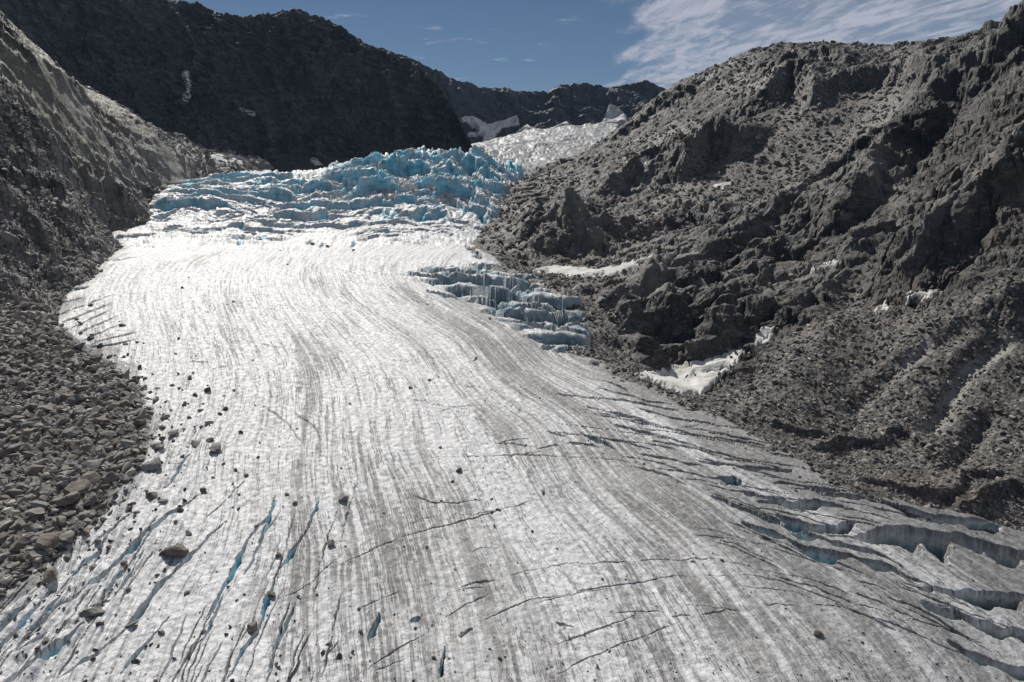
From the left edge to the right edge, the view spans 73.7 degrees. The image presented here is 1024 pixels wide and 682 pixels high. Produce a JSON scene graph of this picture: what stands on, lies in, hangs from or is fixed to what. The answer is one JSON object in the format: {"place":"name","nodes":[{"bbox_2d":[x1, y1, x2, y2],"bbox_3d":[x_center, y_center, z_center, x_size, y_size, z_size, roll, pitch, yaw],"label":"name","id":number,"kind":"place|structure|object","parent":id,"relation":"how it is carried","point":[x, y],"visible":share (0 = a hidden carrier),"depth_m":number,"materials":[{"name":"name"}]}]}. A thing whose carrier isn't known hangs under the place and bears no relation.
{"place":"outdoors","nodes":[
{"label":"outdoors","id":0,"kind":"place"},
{"bbox_2d":[0,10,273,589],"bbox_3d":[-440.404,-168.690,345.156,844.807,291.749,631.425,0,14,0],"label":"valley side","id":1,"kind":"structure","parent":0,"point":[109,147],"depth_m":372.98,"materials":[{"name":"stone"}]},
{"bbox_2d":[23,523,42,531],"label":"boulder","id":2,"kind":"object","parent":1,"relation":"on","point":[36,526],"visible":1,"depth_m":112.58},
{"bbox_2d":[0,78,267,315],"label":"scree","id":3,"kind":"structure","parent":1,"relation":"on","point":[90,264],"depth_m":310.07,"materials":[{"name":"stone"}]},
{"bbox_2d":[208,153,247,165],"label":"snow patch","id":4,"kind":"object","parent":1,"relation":"on","point":[220,157],"visible":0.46,"depth_m":559.98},
{"bbox_2d":[219,152,249,160],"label":"snow patch","id":5,"kind":"object","parent":1,"relation":"on","point":[240,157],"visible":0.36,"depth_m":587.15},
{"bbox_2d":[0,0,472,172],"bbox_3d":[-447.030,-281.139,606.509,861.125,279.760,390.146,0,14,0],"label":"mountain","id":6,"kind":"structure","parent":0,"point":[305,86],"depth_m":643.60,"materials":[{"name":"stone"}]},
{"bbox_2d":[182,70,191,101],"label":"snow patch","id":7,"kind":"object","parent":6,"relation":"on","point":[186,73],"visible":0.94,"depth_m":626.52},
{"bbox_2d":[240,108,255,115],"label":"snow patch","id":8,"kind":"object","parent":6,"relation":"on","point":[247,110],"visible":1,"depth_m":625.90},
{"bbox_2d":[310,157,323,165],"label":"snow patch","id":9,"kind":"object","parent":6,"relation":"on","point":[316,161],"visible":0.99,"depth_m":616.26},
{"bbox_2d":[0,122,1023,681],"bbox_3d":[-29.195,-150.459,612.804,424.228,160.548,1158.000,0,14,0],"label":"glacier","id":10,"kind":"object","parent":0,"point":[388,310],"visible":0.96,"depth_m":118.64,"materials":[{"name":"ice"}]},
{"bbox_2d":[41,566,57,584],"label":"boulder","id":11,"kind":"object","parent":10,"relation":"on","point":[50,574],"visible":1,"depth_m":100.08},
{"bbox_2d":[63,554,71,560],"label":"boulder","id":12,"kind":"object","parent":10,"relation":"on","point":[66,557],"visible":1,"depth_m":105.66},
{"bbox_2d":[0,291,164,593],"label":"rubble","id":13,"kind":"object","parent":10,"relation":"on","point":[83,417],"visible":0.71,"depth_m":148.50,"materials":[{"name":"stone"}]},
{"bbox_2d":[0,449,7,456],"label":"boulder","id":14,"kind":"object","parent":13,"relation":"on","point":[3,452],"visible":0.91,"depth_m":138.51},
{"bbox_2d":[0,532,9,544],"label":"boulder","id":15,"kind":"object","parent":13,"relation":"on","point":[4,536],"visible":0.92,"depth_m":109.78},
{"bbox_2d":[0,569,10,580],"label":"boulder","id":16,"kind":"object","parent":13,"relation":"on","point":[4,573],"visible":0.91,"depth_m":101.76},
{"bbox_2d":[0,495,10,500],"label":"boulder","id":17,"kind":"object","parent":13,"relation":"on","point":[4,497],"visible":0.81,"depth_m":121.50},
{"bbox_2d":[0,410,11,417],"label":"boulder","id":18,"kind":"object","parent":13,"relation":"on","point":[6,413],"visible":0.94,"depth_m":150.70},
{"bbox_2d":[0,520,13,532],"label":"boulder","id":19,"kind":"object","parent":13,"relation":"on","point":[5,524],"visible":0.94,"depth_m":113.86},
{"bbox_2d":[0,550,18,560],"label":"boulder","id":20,"kind":"object","parent":13,"relation":"on","point":[4,556],"visible":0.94,"depth_m":106.25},
{"bbox_2d":[5,561,19,568],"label":"boulder","id":21,"kind":"object","parent":13,"relation":"on","point":[12,565],"visible":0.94,"depth_m":103.50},
{"bbox_2d":[3,489,22,497],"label":"boulder","id":22,"kind":"object","parent":13,"relation":"on","point":[13,493],"visible":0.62,"depth_m":122.88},
{"bbox_2d":[6,443,21,452],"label":"boulder","id":23,"kind":"object","parent":13,"relation":"on","point":[11,448],"visible":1,"depth_m":139.69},
{"bbox_2d":[8,453,19,458],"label":"boulder","id":24,"kind":"object","parent":13,"relation":"on","point":[13,455],"visible":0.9,"depth_m":137.37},
{"bbox_2d":[9,436,20,442],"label":"boulder","id":25,"kind":"object","parent":13,"relation":"on","point":[14,439],"visible":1,"depth_m":141.90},
{"bbox_2d":[9,518,26,529],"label":"boulder","id":26,"kind":"object","parent":13,"relation":"on","point":[17,523],"visible":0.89,"depth_m":113.65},
{"bbox_2d":[12,415,23,419],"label":"boulder","id":27,"kind":"object","parent":13,"relation":"on","point":[18,417],"visible":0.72,"depth_m":150.52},
{"bbox_2d":[10,536,30,551],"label":"boulder","id":28,"kind":"object","parent":13,"relation":"on","point":[19,543],"visible":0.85,"depth_m":108.01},
{"bbox_2d":[14,354,26,357],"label":"boulder","id":29,"kind":"object","parent":13,"relation":"on","point":[19,356],"visible":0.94,"depth_m":185.33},
{"bbox_2d":[16,553,25,561],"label":"boulder","id":30,"kind":"object","parent":13,"relation":"on","point":[21,557],"visible":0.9,"depth_m":105.73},
{"bbox_2d":[15,530,26,536],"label":"boulder","id":31,"kind":"object","parent":13,"relation":"on","point":[20,532],"visible":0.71,"depth_m":111.90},
{"bbox_2d":[19,505,28,511],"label":"boulder","id":32,"kind":"object","parent":13,"relation":"on","point":[23,508],"visible":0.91,"depth_m":118.24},
{"bbox_2d":[21,443,33,450],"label":"boulder","id":33,"kind":"object","parent":13,"relation":"on","point":[27,446],"visible":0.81,"depth_m":139.29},
{"bbox_2d":[21,428,33,437],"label":"boulder","id":34,"kind":"object","parent":13,"relation":"on","point":[28,431],"visible":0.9,"depth_m":143.75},
{"bbox_2d":[21,415,37,422],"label":"boulder","id":35,"kind":"object","parent":13,"relation":"on","point":[24,420],"visible":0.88,"depth_m":149.69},
{"bbox_2d":[24,507,44,516],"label":"boulder","id":36,"kind":"object","parent":13,"relation":"on","point":[33,512],"visible":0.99,"depth_m":116.11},
{"bbox_2d":[29,403,39,409],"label":"boulder","id":37,"kind":"object","parent":13,"relation":"on","point":[32,406],"visible":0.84,"depth_m":154.75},
{"bbox_2d":[25,550,47,561],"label":"boulder","id":38,"kind":"object","parent":13,"relation":"on","point":[32,554],"visible":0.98,"depth_m":105.48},
{"bbox_2d":[29,530,43,536],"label":"boulder","id":39,"kind":"object","parent":13,"relation":"on","point":[37,534],"visible":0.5,"depth_m":110.81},
{"bbox_2d":[28,465,45,475],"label":"boulder","id":40,"kind":"object","parent":13,"relation":"on","point":[34,470],"visible":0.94,"depth_m":129.34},
{"bbox_2d":[31,501,49,509],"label":"boulder","id":41,"kind":"object","parent":13,"relation":"on","point":[42,504],"visible":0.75,"depth_m":118.52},
{"bbox_2d":[33,458,49,464],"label":"boulder","id":42,"kind":"object","parent":13,"relation":"on","point":[40,461],"visible":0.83,"depth_m":133.41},
{"bbox_2d":[37,405,53,411],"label":"boulder","id":43,"kind":"object","parent":13,"relation":"on","point":[47,408],"visible":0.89,"depth_m":154.38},
{"bbox_2d":[39,484,52,495],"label":"boulder","id":44,"kind":"object","parent":13,"relation":"on","point":[46,490],"visible":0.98,"depth_m":123.00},
{"bbox_2d":[34,531,61,549],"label":"boulder","id":45,"kind":"object","parent":13,"relation":"on","point":[46,540],"visible":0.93,"depth_m":107.70,"materials":[{"name":"stone"}]},
{"bbox_2d":[43,527,59,532],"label":"boulder","id":46,"kind":"object","parent":13,"relation":"on","point":[50,530],"visible":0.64,"depth_m":111.22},
{"bbox_2d":[44,394,59,401],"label":"boulder","id":47,"kind":"object","parent":13,"relation":"on","point":[51,398],"visible":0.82,"depth_m":158.97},
{"bbox_2d":[50,467,58,474],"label":"boulder","id":48,"kind":"object","parent":13,"relation":"on","point":[54,470],"visible":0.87,"depth_m":128.74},
{"bbox_2d":[51,429,60,436],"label":"boulder","id":49,"kind":"object","parent":13,"relation":"on","point":[55,432],"visible":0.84,"depth_m":144.10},
{"bbox_2d":[49,494,62,504],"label":"boulder","id":50,"kind":"object","parent":13,"relation":"on","point":[52,501],"visible":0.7,"depth_m":120.33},
{"bbox_2d":[56,515,66,526],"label":"boulder","id":51,"kind":"object","parent":13,"relation":"on","point":[61,520],"visible":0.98,"depth_m":113.27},
{"bbox_2d":[55,417,69,426],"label":"boulder","id":52,"kind":"object","parent":13,"relation":"on","point":[62,421],"visible":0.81,"depth_m":148.41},
{"bbox_2d":[55,480,69,486],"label":"boulder","id":53,"kind":"object","parent":13,"relation":"on","point":[63,484],"visible":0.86,"depth_m":125.38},
{"bbox_2d":[57,530,74,542],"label":"boulder","id":54,"kind":"object","parent":13,"relation":"on","point":[67,536],"visible":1,"depth_m":108.63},
{"bbox_2d":[59,393,73,399],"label":"boulder","id":55,"kind":"object","parent":13,"relation":"on","point":[63,396],"visible":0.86,"depth_m":158.71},
{"bbox_2d":[60,349,73,358],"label":"boulder","id":56,"kind":"object","parent":13,"relation":"on","point":[67,353],"visible":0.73,"depth_m":187.45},
{"bbox_2d":[55,491,79,505],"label":"boulder","id":57,"kind":"object","parent":13,"relation":"on","point":[71,498],"visible":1,"depth_m":118.79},
{"bbox_2d":[61,426,79,437],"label":"boulder","id":58,"kind":"object","parent":13,"relation":"on","point":[68,432],"visible":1,"depth_m":143.91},
{"bbox_2d":[68,474,80,481],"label":"boulder","id":59,"kind":"object","parent":13,"relation":"on","point":[74,478],"visible":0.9,"depth_m":126.39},
{"bbox_2d":[69,440,80,445],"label":"boulder","id":60,"kind":"object","parent":13,"relation":"on","point":[74,442],"visible":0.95,"depth_m":140.44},
{"bbox_2d":[67,520,85,530],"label":"boulder","id":61,"kind":"object","parent":13,"relation":"on","point":[81,523],"visible":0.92,"depth_m":112.53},
{"bbox_2d":[63,479,91,495],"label":"boulder","id":62,"kind":"object","parent":13,"relation":"on","point":[81,486],"visible":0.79,"depth_m":121.78,"materials":[{"name":"stone"}]},
{"bbox_2d":[76,465,86,472],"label":"boulder","id":63,"kind":"object","parent":13,"relation":"on","point":[82,469],"visible":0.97,"depth_m":128.69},
{"bbox_2d":[75,393,88,401],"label":"boulder","id":64,"kind":"object","parent":13,"relation":"on","point":[81,397],"visible":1,"depth_m":158.53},
{"bbox_2d":[77,509,95,518],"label":"boulder","id":65,"kind":"object","parent":13,"relation":"on","point":[86,514],"visible":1,"depth_m":115.13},
{"bbox_2d":[82,428,96,433],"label":"boulder","id":66,"kind":"object","parent":13,"relation":"on","point":[88,430],"visible":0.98,"depth_m":144.08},
{"bbox_2d":[80,471,100,484],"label":"boulder","id":67,"kind":"object","parent":13,"relation":"on","point":[93,477],"visible":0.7,"depth_m":125.59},
{"bbox_2d":[83,493,98,506],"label":"boulder","id":68,"kind":"object","parent":13,"relation":"on","point":[91,499],"visible":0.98,"depth_m":118.43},
{"bbox_2d":[85,366,97,372],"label":"boulder","id":69,"kind":"object","parent":13,"relation":"on","point":[92,369],"visible":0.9,"depth_m":175.78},
{"bbox_2d":[81,458,105,471],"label":"boulder","id":70,"kind":"object","parent":13,"relation":"on","point":[93,465],"visible":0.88,"depth_m":130.03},
{"bbox_2d":[90,349,102,359],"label":"boulder","id":71,"kind":"object","parent":13,"relation":"on","point":[95,354],"visible":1,"depth_m":185.76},
{"bbox_2d":[93,446,104,452],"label":"boulder","id":72,"kind":"object","parent":13,"relation":"on","point":[98,449],"visible":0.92,"depth_m":136.96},
{"bbox_2d":[93,416,109,424],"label":"boulder","id":73,"kind":"object","parent":13,"relation":"on","point":[97,420],"visible":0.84,"depth_m":146.65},
{"bbox_2d":[94,481,109,491],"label":"boulder","id":74,"kind":"object","parent":13,"relation":"on","point":[100,483],"visible":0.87,"depth_m":123.23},
{"bbox_2d":[100,430,116,437],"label":"boulder","id":75,"kind":"object","parent":13,"relation":"on","point":[108,433],"visible":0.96,"depth_m":142.55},
{"bbox_2d":[102,373,116,379],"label":"boulder","id":76,"kind":"object","parent":13,"relation":"on","point":[110,376],"visible":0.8,"depth_m":170.97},
{"bbox_2d":[102,490,118,495],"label":"boulder","id":77,"kind":"object","parent":13,"relation":"on","point":[111,492],"visible":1,"depth_m":121.24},
{"bbox_2d":[103,472,118,482],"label":"boulder","id":78,"kind":"object","parent":13,"relation":"on","point":[110,477],"visible":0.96,"depth_m":125.06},
{"bbox_2d":[110,437,120,446],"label":"boulder","id":79,"kind":"object","parent":13,"relation":"on","point":[115,441],"visible":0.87,"depth_m":138.54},
{"bbox_2d":[110,420,124,423],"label":"boulder","id":80,"kind":"object","parent":13,"relation":"on","point":[117,421],"visible":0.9,"depth_m":146.72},
{"bbox_2d":[113,451,123,459],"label":"boulder","id":81,"kind":"object","parent":13,"relation":"on","point":[118,455],"visible":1,"depth_m":132.93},
{"bbox_2d":[117,383,127,387],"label":"boulder","id":82,"kind":"object","parent":13,"relation":"on","point":[121,385],"visible":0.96,"depth_m":164.21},
{"bbox_2d":[118,399,131,406],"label":"boulder","id":83,"kind":"object","parent":13,"relation":"on","point":[125,402],"visible":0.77,"depth_m":154.72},
{"bbox_2d":[120,439,134,447],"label":"boulder","id":84,"kind":"object","parent":13,"relation":"on","point":[125,442],"visible":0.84,"depth_m":138.42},
{"bbox_2d":[126,421,136,427],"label":"boulder","id":85,"kind":"object","parent":13,"relation":"on","point":[129,424],"visible":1,"depth_m":146.32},
{"bbox_2d":[133,420,146,425],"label":"boulder","id":86,"kind":"object","parent":13,"relation":"on","point":[140,422],"visible":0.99,"depth_m":146.47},
{"bbox_2d":[78,528,89,536],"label":"boulder","id":87,"kind":"object","parent":10,"relation":"on","point":[85,532],"visible":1,"depth_m":110.24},
{"bbox_2d":[78,605,104,617],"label":"boulder","id":88,"kind":"object","parent":10,"relation":"on","point":[94,611],"visible":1,"depth_m":93.59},
{"bbox_2d":[124,620,137,627],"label":"boulder","id":89,"kind":"object","parent":10,"relation":"on","point":[131,624],"visible":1,"depth_m":91.44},
{"bbox_2d":[140,457,161,470],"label":"boulder","id":90,"kind":"object","parent":10,"relation":"on","point":[154,464],"visible":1,"depth_m":129.63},
{"bbox_2d":[145,492,157,499],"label":"boulder","id":91,"kind":"object","parent":10,"relation":"on","point":[151,495],"visible":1,"depth_m":120.79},
{"bbox_2d":[152,441,163,448],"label":"boulder","id":92,"kind":"object","parent":10,"relation":"on","point":[159,445],"visible":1,"depth_m":137.30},
{"bbox_2d":[160,414,169,419],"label":"boulder","id":93,"kind":"object","parent":10,"relation":"on","point":[165,416],"visible":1,"depth_m":150.23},
{"bbox_2d":[167,429,178,436],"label":"boulder","id":94,"kind":"object","parent":10,"relation":"on","point":[172,433],"visible":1,"depth_m":142.09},
{"bbox_2d":[164,544,188,556],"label":"boulder","id":95,"kind":"object","parent":10,"relation":"on","point":[179,550],"visible":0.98,"depth_m":104.80,"materials":[{"name":"stone"}]},
{"bbox_2d":[191,440,200,446],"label":"boulder","id":96,"kind":"object","parent":10,"relation":"on","point":[195,443],"visible":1,"depth_m":138.72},
{"bbox_2d":[209,442,220,452],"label":"boulder","id":97,"kind":"object","parent":10,"relation":"on","point":[215,447],"visible":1,"depth_m":135.52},
{"bbox_2d":[247,620,256,632],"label":"boulder","id":98,"kind":"object","parent":10,"relation":"on","point":[251,627],"visible":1,"depth_m":90.26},
{"bbox_2d":[0,303,511,681],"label":"grit","id":99,"kind":"object","parent":10,"relation":"on","point":[127,510],"visible":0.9,"depth_m":107.11,"materials":[{"name":"stone"}]},
{"bbox_2d":[327,539,334,546],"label":"boulder","id":100,"kind":"object","parent":10,"relation":"on","point":[331,542],"visible":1,"depth_m":107.54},
{"bbox_2d":[338,493,347,500],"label":"boulder","id":101,"kind":"object","parent":10,"relation":"on","point":[342,497],"visible":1,"depth_m":119.44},
{"bbox_2d":[111,244,1020,681],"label":"grit","id":102,"kind":"object","parent":10,"relation":"on","point":[603,578],"visible":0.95,"depth_m":102.36,"materials":[{"name":"stone"}]},
{"bbox_2d":[814,630,821,637],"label":"boulder","id":103,"kind":"object","parent":10,"relation":"on","point":[818,633],"visible":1,"depth_m":88.64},
{"bbox_2d":[371,45,664,143],"bbox_3d":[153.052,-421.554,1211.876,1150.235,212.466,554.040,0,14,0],"label":"ridge","id":104,"kind":"structure","parent":0,"point":[580,104],"depth_m":1216.93,"materials":[{"name":"stone"}]},
{"bbox_2d":[467,131,480,136],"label":"snow patch","id":105,"kind":"object","parent":104,"relation":"on","point":[475,134],"visible":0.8,"depth_m":1128.22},
{"bbox_2d":[458,115,519,141],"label":"snow patch","id":106,"kind":"object","parent":104,"relation":"on","point":[488,132],"visible":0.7,"depth_m":1149.89,"materials":[{"name":"snow"}]},
{"bbox_2d":[515,121,570,133],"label":"snow patch","id":107,"kind":"object","parent":104,"relation":"on","point":[528,127],"visible":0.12,"depth_m":1164.18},
{"bbox_2d":[601,105,627,124],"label":"snow patch","id":108,"kind":"object","parent":104,"relation":"on","point":[615,114],"visible":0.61,"depth_m":1225.67,"materials":[{"name":"snow"}]},
{"bbox_2d":[176,0,1021,91],"label":"sky","id":109,"kind":"structure","parent":0,"point":[516,45],"materials":[{"name":"blue"}]},
{"bbox_2d":[467,0,1023,534],"bbox_3d":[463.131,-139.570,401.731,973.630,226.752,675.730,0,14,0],"label":"mountainside","id":110,"kind":"structure","parent":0,"point":[649,322],"depth_m":231.62,"materials":[{"name":"stone"}]},
{"bbox_2d":[532,254,652,276],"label":"snow patch","id":111,"kind":"object","parent":110,"relation":"on","point":[587,271],"visible":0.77,"depth_m":290.39,"materials":[{"name":"snow"}]},
{"bbox_2d":[623,155,649,172],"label":"snow patch","id":112,"kind":"object","parent":110,"relation":"on","point":[644,159],"visible":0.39,"depth_m":418.20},
{"bbox_2d":[634,349,745,396],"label":"snow patch","id":113,"kind":"object","parent":110,"relation":"on","point":[673,377],"visible":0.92,"depth_m":188.44,"materials":[{"name":"snow"}]},
{"bbox_2d":[713,181,733,188],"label":"snow patch","id":114,"kind":"object","parent":110,"relation":"on","point":[722,185],"visible":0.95,"depth_m":369.14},
{"bbox_2d":[466,19,1023,386],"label":"scree","id":115,"kind":"structure","parent":110,"relation":"on","point":[776,226],"depth_m":284.74,"materials":[{"name":"stone"}]},
{"bbox_2d":[476,29,1023,531],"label":"scree","id":116,"kind":"structure","parent":110,"relation":"on","point":[858,473],"depth_m":170.38,"materials":[{"name":"stone"}]},
{"bbox_2d":[754,326,774,345],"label":"snow patch","id":117,"kind":"object","parent":110,"relation":"on","point":[763,335],"visible":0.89,"depth_m":195.30,"materials":[{"name":"snow"}]},
{"bbox_2d":[810,257,844,273],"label":"snow patch","id":118,"kind":"object","parent":110,"relation":"on","point":[834,263],"visible":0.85,"depth_m":217.82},
{"bbox_2d":[874,299,888,313],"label":"snow patch","id":119,"kind":"object","parent":110,"relation":"on","point":[885,306],"visible":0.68,"depth_m":189.99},
{"bbox_2d":[905,289,941,304],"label":"snow patch","id":120,"kind":"object","parent":110,"relation":"on","point":[931,294],"visible":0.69,"depth_m":181.76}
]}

